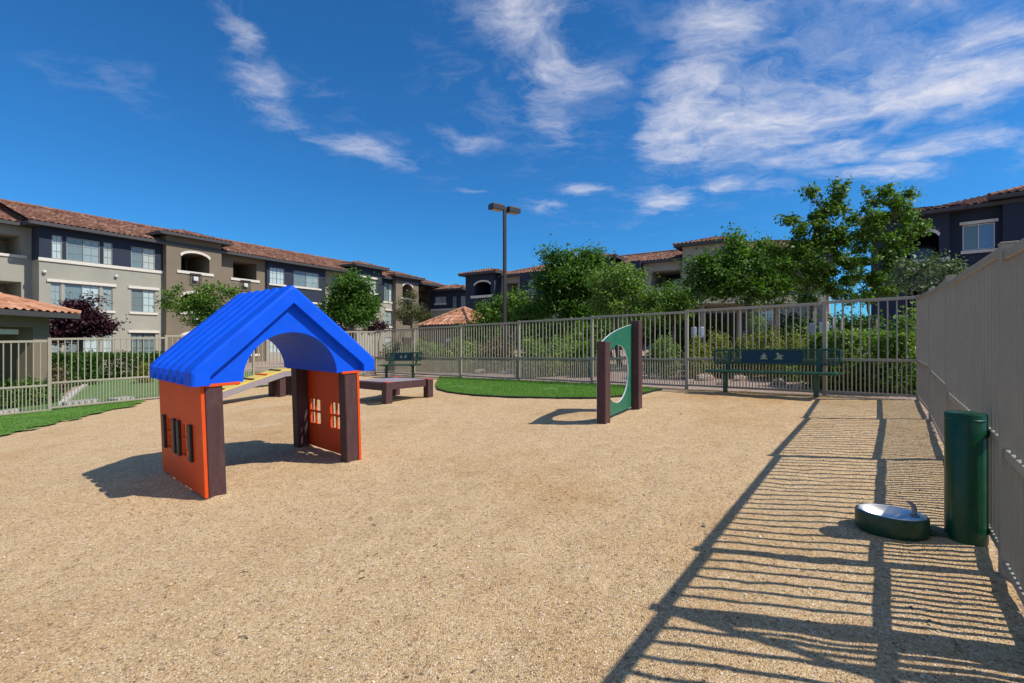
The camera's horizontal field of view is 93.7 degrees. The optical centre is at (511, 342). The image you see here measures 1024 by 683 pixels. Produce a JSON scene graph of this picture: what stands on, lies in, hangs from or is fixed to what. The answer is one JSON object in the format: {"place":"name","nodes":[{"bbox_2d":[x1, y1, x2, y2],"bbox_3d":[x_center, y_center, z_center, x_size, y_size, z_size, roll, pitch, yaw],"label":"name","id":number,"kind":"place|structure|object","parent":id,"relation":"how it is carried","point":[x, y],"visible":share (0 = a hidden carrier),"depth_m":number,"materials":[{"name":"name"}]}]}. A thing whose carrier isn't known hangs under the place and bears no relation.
{"place":"outdoors","nodes":[
{"label":"outdoors","id":0,"kind":"place"},
{"bbox_2d":[0,371,360,415],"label":"lawn","id":1,"kind":"structure","parent":0,"point":[93,391],"depth_m":16.95,"materials":[{"name":"green plant"}]},
{"bbox_2d":[0,408,20,413],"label":"kerb","id":2,"kind":"structure","parent":1,"relation":"on","point":[5,411],"depth_m":12.21,"materials":[{"name":"concrete"}]},
{"bbox_2d":[0,378,31,408],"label":"shrub","id":3,"kind":"object","parent":1,"relation":"on","point":[6,384],"visible":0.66,"depth_m":13.30,"materials":[{"name":"green plant"}]},
{"bbox_2d":[13,374,53,405],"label":"shrub","id":4,"kind":"object","parent":1,"relation":"on","point":[29,382],"visible":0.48,"depth_m":13.73,"materials":[{"name":"green plant"}]},
{"bbox_2d":[0,292,80,385],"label":"pavilion","id":5,"kind":"structure","parent":1,"relation":"on","point":[21,318],"depth_m":18.52,"materials":[{"name":"brown paint"}]},
{"bbox_2d":[32,380,67,405],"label":"shrub","id":6,"kind":"object","parent":1,"relation":"on","point":[56,394],"visible":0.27,"depth_m":14.20,"materials":[{"name":"green plant"}]},
{"bbox_2d":[43,362,70,392],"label":"shrub","id":7,"kind":"object","parent":1,"relation":"on","point":[55,374],"visible":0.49,"depth_m":17.45,"materials":[{"name":"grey plant"}]},
{"bbox_2d":[52,349,105,387],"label":"clipped hedge","id":8,"kind":"object","parent":1,"relation":"on","point":[74,360],"visible":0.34,"depth_m":20.48,"materials":[{"name":"green plant"}]},
{"bbox_2d":[63,398,98,404],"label":"kerb","id":9,"kind":"structure","parent":1,"relation":"on","point":[92,401],"depth_m":13.50,"materials":[{"name":"concrete"}]},
{"bbox_2d":[70,349,163,379],"bbox_3d":[-20.530,1.207,24.987,4.394,1.805,2.388,0,0,0],"label":"clipped hedge","id":10,"kind":"object","parent":1,"relation":"on","point":[129,358],"visible":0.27,"depth_m":24.34,"materials":[{"name":"green plant"}]},
{"bbox_2d":[107,396,134,400],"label":"kerb","id":11,"kind":"structure","parent":1,"relation":"on","point":[119,398],"depth_m":14.01,"materials":[{"name":"concrete"}]},
{"bbox_2d":[130,360,153,382],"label":"shrub","id":12,"kind":"object","parent":1,"relation":"on","point":[140,372],"visible":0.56,"depth_m":20.88,"materials":[{"name":"green plant"}]},
{"bbox_2d":[151,279,249,327],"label":"leafy tree","id":13,"kind":"object","parent":1,"relation":"on","point":[201,300],"visible":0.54,"depth_m":25.66,"materials":[{"name":"green plant"}]},
{"bbox_2d":[0,374,1023,682],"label":"gravel yard","id":14,"kind":"structure","parent":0,"point":[82,448],"depth_m":3.30,"materials":[{"name":"beige gravel"}]},
{"bbox_2d":[0,399,145,434],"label":"turf","id":15,"kind":"structure","parent":14,"relation":"on","point":[56,415],"depth_m":10.98,"materials":[{"name":"green plant"}]},
{"bbox_2d":[222,368,291,397],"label":"dog walk ramp","id":16,"kind":"structure","parent":14,"relation":"on","point":[278,381],"depth_m":13.03,"materials":[{"name":"yellow plastic"}]},
{"bbox_2d":[149,285,373,498],"bbox_3d":[-2.884,0.512,5.642,1.544,2.286,1.945,0,0,41],"label":"playhouse","id":17,"kind":"object","parent":14,"relation":"on","point":[326,359],"visible":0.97,"depth_m":5.23,"materials":[{"name":"blue plastic"}]},
{"bbox_2d":[359,376,432,403],"bbox_3d":[-2.908,1.164,11.582,1.410,0.595,1.410,0,0,37],"label":"pause table","id":18,"kind":"object","parent":14,"relation":"on","point":[389,388],"visible":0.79,"depth_m":11.22,"materials":[{"name":"brown plastic"}]},
{"bbox_2d":[378,352,422,377],"bbox_3d":[-4.170,0.862,17.911,1.803,1.061,0.501,0,0,28],"label":"park bench","id":19,"kind":"object","parent":14,"relation":"on","point":[403,356],"visible":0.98,"depth_m":17.99,"materials":[{"name":"green metal"}]},
{"bbox_2d":[435,376,659,397],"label":"turf","id":20,"kind":"structure","parent":14,"relation":"on","point":[534,389],"depth_m":12.34,"materials":[{"name":"green plant"}]},
{"bbox_2d":[436,386,662,398],"bbox_3d":[0.165,1.181,11.885,6.560,0.257,1.918,0,0,28],"label":"turf edging","id":21,"kind":"object","parent":14,"relation":"on","point":[614,396],"visible":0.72,"depth_m":10.78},
{"bbox_2d":[597,320,641,423],"bbox_3d":[1.825,0.480,8.033,0.155,1.758,1.577,0,0,35],"label":"hoop jump","id":22,"kind":"object","parent":14,"relation":"on","point":[628,339],"visible":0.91,"depth_m":8.26,"materials":[{"name":"green plastic"}]},
{"bbox_2d":[705,349,841,397],"bbox_3d":[5.163,0.629,9.657,0.501,1.049,2.408,0,0,-44],"label":"park bench","id":23,"kind":"object","parent":14,"relation":"on","point":[775,356],"visible":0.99,"depth_m":9.63,"materials":[{"name":"green metal"}]},
{"bbox_2d":[855,500,929,541],"bbox_3d":[2.615,1.199,3.312,0.381,0.250,0.363,0,0,0],"label":"dog fountain","id":24,"kind":"object","parent":14,"relation":"on","point":[893,522],"visible":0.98,"depth_m":3.23,"materials":[{"name":"metal"}]},
{"bbox_2d":[930,410,989,546],"bbox_3d":[2.866,0.890,3.200,0.218,0.887,0.452,0,0,-41],"label":"green cylinder","id":25,"kind":"object","parent":14,"relation":"on","point":[966,477],"visible":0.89,"depth_m":3.04,"materials":[{"name":"paint"}]},
{"bbox_2d":[0,0,1023,328],"label":"sky","id":26,"kind":"structure","parent":0,"point":[383,133],"materials":[{"name":"blue"}]},
{"bbox_2d":[3,347,1023,614],"bbox_3d":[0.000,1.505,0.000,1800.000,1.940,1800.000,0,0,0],"label":"ground","id":27,"kind":"structure","parent":0,"point":[619,375],"depth_m":12.96,"materials":[{"name":"grey concrete"}]},
{"bbox_2d":[49,291,130,374],"bbox_3d":[-20.738,-0.264,23.030,4.047,4.550,2.439,0,0,-16],"label":"plum tree","id":28,"kind":"object","parent":27,"relation":"on","point":[91,322],"visible":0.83,"depth_m":22.74,"materials":[{"name":"purple plant"}]},
{"bbox_2d":[0,331,375,415],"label":"metal fence","id":29,"kind":"object","parent":27,"relation":"on","point":[49,373],"visible":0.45,"depth_m":12.73,"materials":[{"name":"beige metal"}]},
{"bbox_2d":[0,198,464,373],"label":"apartment building","id":30,"kind":"structure","parent":27,"relation":"on","point":[52,256],"depth_m":33.71,"materials":[{"name":"beige paint"}]},
{"bbox_2d":[314,264,388,338],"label":"round tree","id":31,"kind":"object","parent":27,"relation":"on","point":[352,302],"visible":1,"depth_m":32.53,"materials":[{"name":"green plant"}]},
{"bbox_2d":[338,317,392,356],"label":"plum shrub","id":32,"kind":"object","parent":27,"relation":"on","point":[378,325],"visible":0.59,"depth_m":31.92,"materials":[{"name":"purple plant"}]},
{"bbox_2d":[378,336,410,370],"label":"dome shrub","id":33,"kind":"object","parent":27,"relation":"on","point":[394,351],"visible":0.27,"depth_m":22.83,"materials":[{"name":"green plant"}]},
{"bbox_2d":[387,286,431,346],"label":"olive tree","id":34,"kind":"object","parent":27,"relation":"on","point":[402,314],"visible":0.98,"depth_m":39.85,"materials":[{"name":"green plant"}]},
{"bbox_2d":[403,337,445,368],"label":"dome shrub","id":35,"kind":"object","parent":27,"relation":"on","point":[431,349],"visible":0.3,"depth_m":21.29,"materials":[{"name":"green plant"}]},
{"bbox_2d":[427,350,445,371],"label":"dome shrub","id":36,"kind":"object","parent":27,"relation":"on","point":[432,365],"visible":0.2,"depth_m":20.66,"materials":[{"name":"green plant"}]},
{"bbox_2d":[418,306,502,355],"bbox_3d":[-3.150,-0.492,31.500,4.283,3.835,4.279,0,0,32],"label":"kiosk","id":37,"kind":"object","parent":27,"relation":"on","point":[457,315],"visible":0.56,"depth_m":30.51,"materials":[{"name":"orange tile"}]},
{"bbox_2d":[440,333,480,371],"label":"dome shrub","id":38,"kind":"object","parent":27,"relation":"on","point":[453,355],"visible":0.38,"depth_m":19.76,"materials":[{"name":"green plant"}]},
{"bbox_2d":[447,315,508,351],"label":"evergreen shrub","id":39,"kind":"object","parent":27,"relation":"on","point":[478,332],"visible":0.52,"depth_m":27.84,"materials":[{"name":"green plant"}]},
{"bbox_2d":[474,344,487,368],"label":"dome shrub","id":40,"kind":"object","parent":27,"relation":"on","point":[480,356],"visible":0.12,"depth_m":19.82,"materials":[{"name":"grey plant"}]},
{"bbox_2d":[478,333,521,372],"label":"dome shrub","id":41,"kind":"object","parent":27,"relation":"on","point":[495,349],"visible":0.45,"depth_m":18.72,"materials":[{"name":"green plant"}]},
{"bbox_2d":[488,202,520,373],"bbox_3d":[-0.275,-1.964,18.000,1.260,6.361,0.400,0,0,-37],"label":"lamp post","id":42,"kind":"object","parent":27,"relation":"on","point":[499,207],"visible":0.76,"depth_m":17.95,"materials":[{"name":"metal"}]},
{"bbox_2d":[463,285,554,345],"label":"broad tree","id":43,"kind":"object","parent":27,"relation":"on","point":[516,309],"visible":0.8,"depth_m":24.71,"materials":[{"name":"green plant"}]},
{"bbox_2d":[511,353,540,377],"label":"dome shrub","id":44,"kind":"object","parent":27,"relation":"on","point":[528,368],"visible":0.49,"depth_m":15.79,"materials":[{"name":"green plant"}]},
{"bbox_2d":[511,335,548,371],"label":"dome shrub","id":45,"kind":"object","parent":27,"relation":"on","point":[535,347],"visible":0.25,"depth_m":17.62,"materials":[{"name":"green plant"}]},
{"bbox_2d":[508,315,562,347],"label":"evergreen shrub","id":46,"kind":"object","parent":27,"relation":"on","point":[535,333],"visible":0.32,"depth_m":26.48,"materials":[{"name":"green plant"}]},
{"bbox_2d":[535,353,566,376],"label":"dome shrub","id":47,"kind":"object","parent":27,"relation":"on","point":[550,366],"visible":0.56,"depth_m":15.99,"materials":[{"name":"green plant"}]},
{"bbox_2d":[538,314,574,349],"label":"evergreen shrub","id":48,"kind":"object","parent":27,"relation":"on","point":[559,326],"visible":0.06,"depth_m":27.09,"materials":[{"name":"green plant"}]},
{"bbox_2d":[536,332,585,373],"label":"dome shrub","id":49,"kind":"object","parent":27,"relation":"on","point":[562,346],"visible":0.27,"depth_m":16.53,"materials":[{"name":"green plant"}]},
{"bbox_2d":[520,234,625,357],"bbox_3d":[3.000,-2.053,23.047,5.270,6.120,3.905,0,0,0],"label":"dark tree","id":50,"kind":"object","parent":27,"relation":"on","point":[563,295],"visible":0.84,"depth_m":22.61,"materials":[{"name":"green plant"}]},
{"bbox_2d":[572,354,596,377],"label":"dome shrub","id":51,"kind":"object","parent":27,"relation":"on","point":[588,368],"visible":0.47,"depth_m":15.29,"materials":[{"name":"green plant"}]},
{"bbox_2d":[572,335,616,369],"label":"dome shrub","id":52,"kind":"object","parent":27,"relation":"on","point":[595,348],"visible":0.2,"depth_m":16.02,"materials":[{"name":"green plant"}]},
{"bbox_2d":[580,257,666,365],"bbox_3d":[4.768,-1.232,19.590,4.166,4.467,2.554,0,0,0],"label":"pale tree","id":53,"kind":"object","parent":27,"relation":"on","point":[611,298],"visible":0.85,"depth_m":19.38,"materials":[{"name":"green plant"}]},
{"bbox_2d":[599,313,653,356],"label":"evergreen shrub","id":54,"kind":"object","parent":27,"relation":"on","point":[619,328],"visible":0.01,"depth_m":23.79,"materials":[{"name":"green plant"}]},
{"bbox_2d":[374,295,918,396],"bbox_3d":[0.712,0.276,14.324,17.530,2.221,0.142,0,0,43],"label":"metal fence","id":55,"kind":"object","parent":27,"relation":"on","point":[420,369],"visible":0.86,"depth_m":11.70,"materials":[{"name":"beige metal"}]},
{"bbox_2d":[458,235,837,348],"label":"apartment building","id":56,"kind":"structure","parent":27,"relation":"on","point":[480,284],"depth_m":42.53,"materials":[{"name":"beige paint"}]},
{"bbox_2d":[642,343,663,375],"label":"leafy shrub","id":57,"kind":"object","parent":27,"relation":"on","point":[647,353],"visible":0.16,"depth_m":14.44,"materials":[{"name":"green plant"}]},
{"bbox_2d":[630,317,681,350],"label":"evergreen shrub","id":58,"kind":"object","parent":27,"relation":"on","point":[656,334],"visible":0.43,"depth_m":23.11,"materials":[{"name":"green plant"}]},
{"bbox_2d":[651,373,661,378],"bbox_3d":[4.164,0.978,13.986,0.318,0.244,0.388,0,0,34],"label":"landscape rock","id":59,"kind":"object","parent":27,"relation":"on","point":[655,376],"visible":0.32,"depth_m":13.88,"materials":[{"name":"grey stone"}]},
{"bbox_2d":[626,277,700,356],"bbox_3d":[5.823,-0.841,18.417,3.120,3.556,2.136,0,0,0],"label":"tree","id":60,"kind":"object","parent":27,"relation":"on","point":[673,299],"visible":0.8,"depth_m":18.29,"materials":[{"name":"green plant"}]},
{"bbox_2d":[648,332,683,377],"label":"leafy shrub","id":61,"kind":"object","parent":27,"relation":"on","point":[666,349],"visible":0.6,"depth_m":13.98,"materials":[{"name":"green plant"}]},
{"bbox_2d":[691,327,696,343],"bbox_3d":[5.871,0.241,15.500,0.103,1.515,0.240,0,0,0],"label":"utility cabinet","id":62,"kind":"object","parent":27,"relation":"on","point":[695,330],"visible":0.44,"depth_m":15.45,"materials":[{"name":"metal"}]},
{"bbox_2d":[678,334,712,378],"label":"flowering shrub","id":63,"kind":"object","parent":27,"relation":"on","point":[696,350],"visible":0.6,"depth_m":13.39,"materials":[{"name":"green plant"}]},
{"bbox_2d":[700,327,703,347],"bbox_3d":[6.106,0.236,15.500,0.123,1.505,0.240,0,0,0],"label":"utility cabinet","id":64,"kind":"object","parent":27,"relation":"on","point":[702,332],"visible":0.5,"depth_m":15.38,"materials":[{"name":"metal"}]},
{"bbox_2d":[665,307,742,354],"bbox_3d":[8.790,-0.517,22.216,3.614,2.637,2.856,0,0,0],"label":"evergreen shrub","id":65,"kind":"object","parent":27,"relation":"on","point":[707,325],"visible":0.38,"depth_m":21.68,"materials":[{"name":"green plant"}]},
{"bbox_2d":[697,373,712,380],"bbox_3d":[5.240,0.944,13.013,0.484,0.261,0.296,0,0,-13],"label":"landscape rock","id":66,"kind":"object","parent":27,"relation":"on","point":[705,377],"visible":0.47,"depth_m":12.90,"materials":[{"name":"beige stone"}]},
{"bbox_2d":[700,327,737,376],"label":"flowering shrub","id":67,"kind":"object","parent":27,"relation":"on","point":[718,343],"visible":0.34,"depth_m":13.58,"materials":[{"name":"green plant"}]},
{"bbox_2d":[735,375,747,380],"bbox_3d":[5.999,0.932,12.601,0.404,0.223,0.256,0,0,0],"label":"landscape rock","id":68,"kind":"object","parent":27,"relation":"on","point":[741,378],"visible":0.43,"depth_m":12.51,"materials":[{"name":"beige stone"}]},
{"bbox_2d":[717,332,767,375],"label":"flowering shrub","id":69,"kind":"object","parent":27,"relation":"on","point":[743,344],"visible":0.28,"depth_m":13.40,"materials":[{"name":"green plant"}]},
{"bbox_2d":[661,296,825,354],"bbox_3d":[10.396,-0.328,22.550,5.108,3.247,5.500,0,0,0],"label":"carport","id":70,"kind":"object","parent":27,"relation":"on","point":[711,305],"visible":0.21,"depth_m":20.89,"materials":[{"name":"beige paint"}]},
{"bbox_2d":[673,222,824,346],"bbox_3d":[8.295,-1.643,16.186,5.561,5.092,3.106,0,0,0],"label":"dense tree","id":71,"kind":"object","parent":27,"relation":"on","point":[732,275],"visible":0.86,"depth_m":16.16,"materials":[{"name":"green plant"}]},
{"bbox_2d":[742,301,769,374],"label":"leafy shrub","id":72,"kind":"object","parent":27,"relation":"on","point":[756,323],"visible":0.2,"depth_m":13.76,"materials":[{"name":"green plant"}]},
{"bbox_2d":[747,325,783,378],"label":"flowering shrub","id":73,"kind":"object","parent":27,"relation":"on","point":[762,338],"visible":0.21,"depth_m":12.85,"materials":[{"name":"green plant"}]},
{"bbox_2d":[770,378,784,384],"bbox_3d":[6.366,0.940,11.505,0.307,0.217,0.322,0,0,0],"label":"landscape rock","id":74,"kind":"object","parent":27,"relation":"on","point":[777,382],"visible":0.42,"depth_m":11.41,"materials":[{"name":"grey stone"}]},
{"bbox_2d":[767,343,801,381],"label":"leafy shrub","id":75,"kind":"object","parent":27,"relation":"on","point":[783,370],"visible":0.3,"depth_m":11.98,"materials":[{"name":"green plant"}]},
{"bbox_2d":[761,309,820,348],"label":"evergreen shrub","id":76,"kind":"object","parent":27,"relation":"on","point":[797,325],"visible":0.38,"depth_m":20.30,"materials":[{"name":"green plant"}]},
{"bbox_2d":[773,328,813,381],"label":"flowering shrub","id":77,"kind":"object","parent":27,"relation":"on","point":[789,341],"visible":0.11,"depth_m":12.25,"materials":[{"name":"green plant"}]},
{"bbox_2d":[794,384,806,388],"bbox_3d":[6.359,0.973,10.590,0.264,0.155,0.180,0,0,36],"label":"landscape rock","id":78,"kind":"object","parent":27,"relation":"on","point":[798,386],"visible":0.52,"depth_m":10.54,"materials":[{"name":"grey stone"}]},
{"bbox_2d":[791,331,821,385],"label":"leafy shrub","id":79,"kind":"object","parent":27,"relation":"on","point":[811,344],"visible":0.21,"depth_m":10.97,"materials":[{"name":"green plant"}]},
{"bbox_2d":[809,323,813,341],"bbox_3d":[8.012,0.214,12.800,0.100,1.494,0.240,0,0,0],"label":"utility cabinet","id":80,"kind":"object","parent":27,"relation":"on","point":[811,327],"visible":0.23,"depth_m":12.80,"materials":[{"name":"metal"}]},
{"bbox_2d":[761,175,866,344],"bbox_3d":[9.015,-2.005,14.229,3.050,5.757,1.433,0,0,0],"label":"tall tree","id":81,"kind":"object","parent":27,"relation":"on","point":[819,273],"visible":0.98,"depth_m":14.10,"materials":[{"name":"green plant"}]},
{"bbox_2d":[819,322,828,333],"bbox_3d":[8.320,0.194,12.800,0.133,1.508,0.240,0,0,0],"label":"utility cabinet","id":82,"kind":"object","parent":27,"relation":"on","point":[820,326],"visible":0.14,"depth_m":12.80,"materials":[{"name":"metal"}]},
{"bbox_2d":[801,343,857,389],"bbox_3d":[6.923,0.539,10.330,1.213,1.100,1.076,0,0,0],"label":"leafy shrub","id":83,"kind":"object","parent":27,"relation":"on","point":[828,378],"visible":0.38,"depth_m":10.11,"materials":[{"name":"green plant"}]},
{"bbox_2d":[795,309,893,356],"bbox_3d":[13.073,-0.258,19.052,3.790,2.135,2.604,0,0,0],"label":"evergreen shrub","id":84,"kind":"object","parent":27,"relation":"on","point":[856,322],"visible":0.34,"depth_m":18.62,"materials":[{"name":"green plant"}]},
{"bbox_2d":[806,326,915,389],"bbox_3d":[7.728,0.367,10.622,2.014,1.466,1.515,0,0,0],"label":"clipped hedge","id":85,"kind":"object","parent":27,"relation":"on","point":[847,337],"visible":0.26,"depth_m":10.19,"materials":[{"name":"green plant"}]},
{"bbox_2d":[836,346,889,392],"bbox_3d":[7.302,0.596,10.031,1.022,1.053,1.065,0,0,44],"label":"leafy shrub","id":86,"kind":"object","parent":27,"relation":"on","point":[854,376],"visible":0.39,"depth_m":9.88,"materials":[{"name":"green plant"}]},
{"bbox_2d":[857,326,915,393],"bbox_3d":[7.525,0.370,9.420,1.270,1.469,1.254,0,0,24],"label":"leafy shrub","id":87,"kind":"object","parent":27,"relation":"on","point":[882,349],"visible":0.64,"depth_m":9.31,"materials":[{"name":"green plant"}]},
{"bbox_2d":[841,178,932,346],"bbox_3d":[10.413,-1.801,13.180,2.496,5.374,1.282,0,0,0],"label":"wispy tree","id":88,"kind":"object","parent":27,"relation":"on","point":[874,221],"visible":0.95,"depth_m":13.12,"materials":[{"name":"green plant"}]},
{"bbox_2d":[882,301,915,393],"bbox_3d":[7.662,0.124,9.324,1.025,1.891,1.032,0,0,0],"label":"leafy shrub","id":89,"kind":"object","parent":27,"relation":"on","point":[902,318],"visible":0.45,"depth_m":9.24,"materials":[{"name":"green plant"}]},
{"bbox_2d":[896,266,921,331],"bbox_3d":[12.044,-0.825,14.500,0.680,3.100,0.680,0,0,0],"label":"path lamp","id":90,"kind":"object","parent":27,"relation":"on","point":[910,304],"visible":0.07,"depth_m":14.47,"materials":[{"name":"black metal"}]},
{"bbox_2d":[882,249,973,329],"bbox_3d":[10.545,-0.784,12.219,2.219,3.338,1.269,0,0,0],"label":"tree","id":91,"kind":"object","parent":27,"relation":"on","point":[955,268],"visible":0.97,"depth_m":12.16,"materials":[{"name":"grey plant"}]},
{"bbox_2d":[858,185,1023,331],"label":"apartment building","id":92,"kind":"structure","parent":27,"relation":"on","point":[978,228],"depth_m":25.91,"materials":[{"name":"blue paint"}]},
{"bbox_2d":[916,238,1023,605],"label":"metal fence","id":93,"kind":"object","parent":27,"relation":"on","point":[969,338],"visible":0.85,"depth_m":3.02,"materials":[{"name":"beige metal"}]},
{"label":"path","id":94,"kind":"structure","parent":0,"visible":0},
{"bbox_2d":[59,378,91,404],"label":"kerb","id":95,"kind":"structure","parent":94,"relation":"on","point":[76,391],"depth_m":16.18,"materials":[{"name":"concrete"}]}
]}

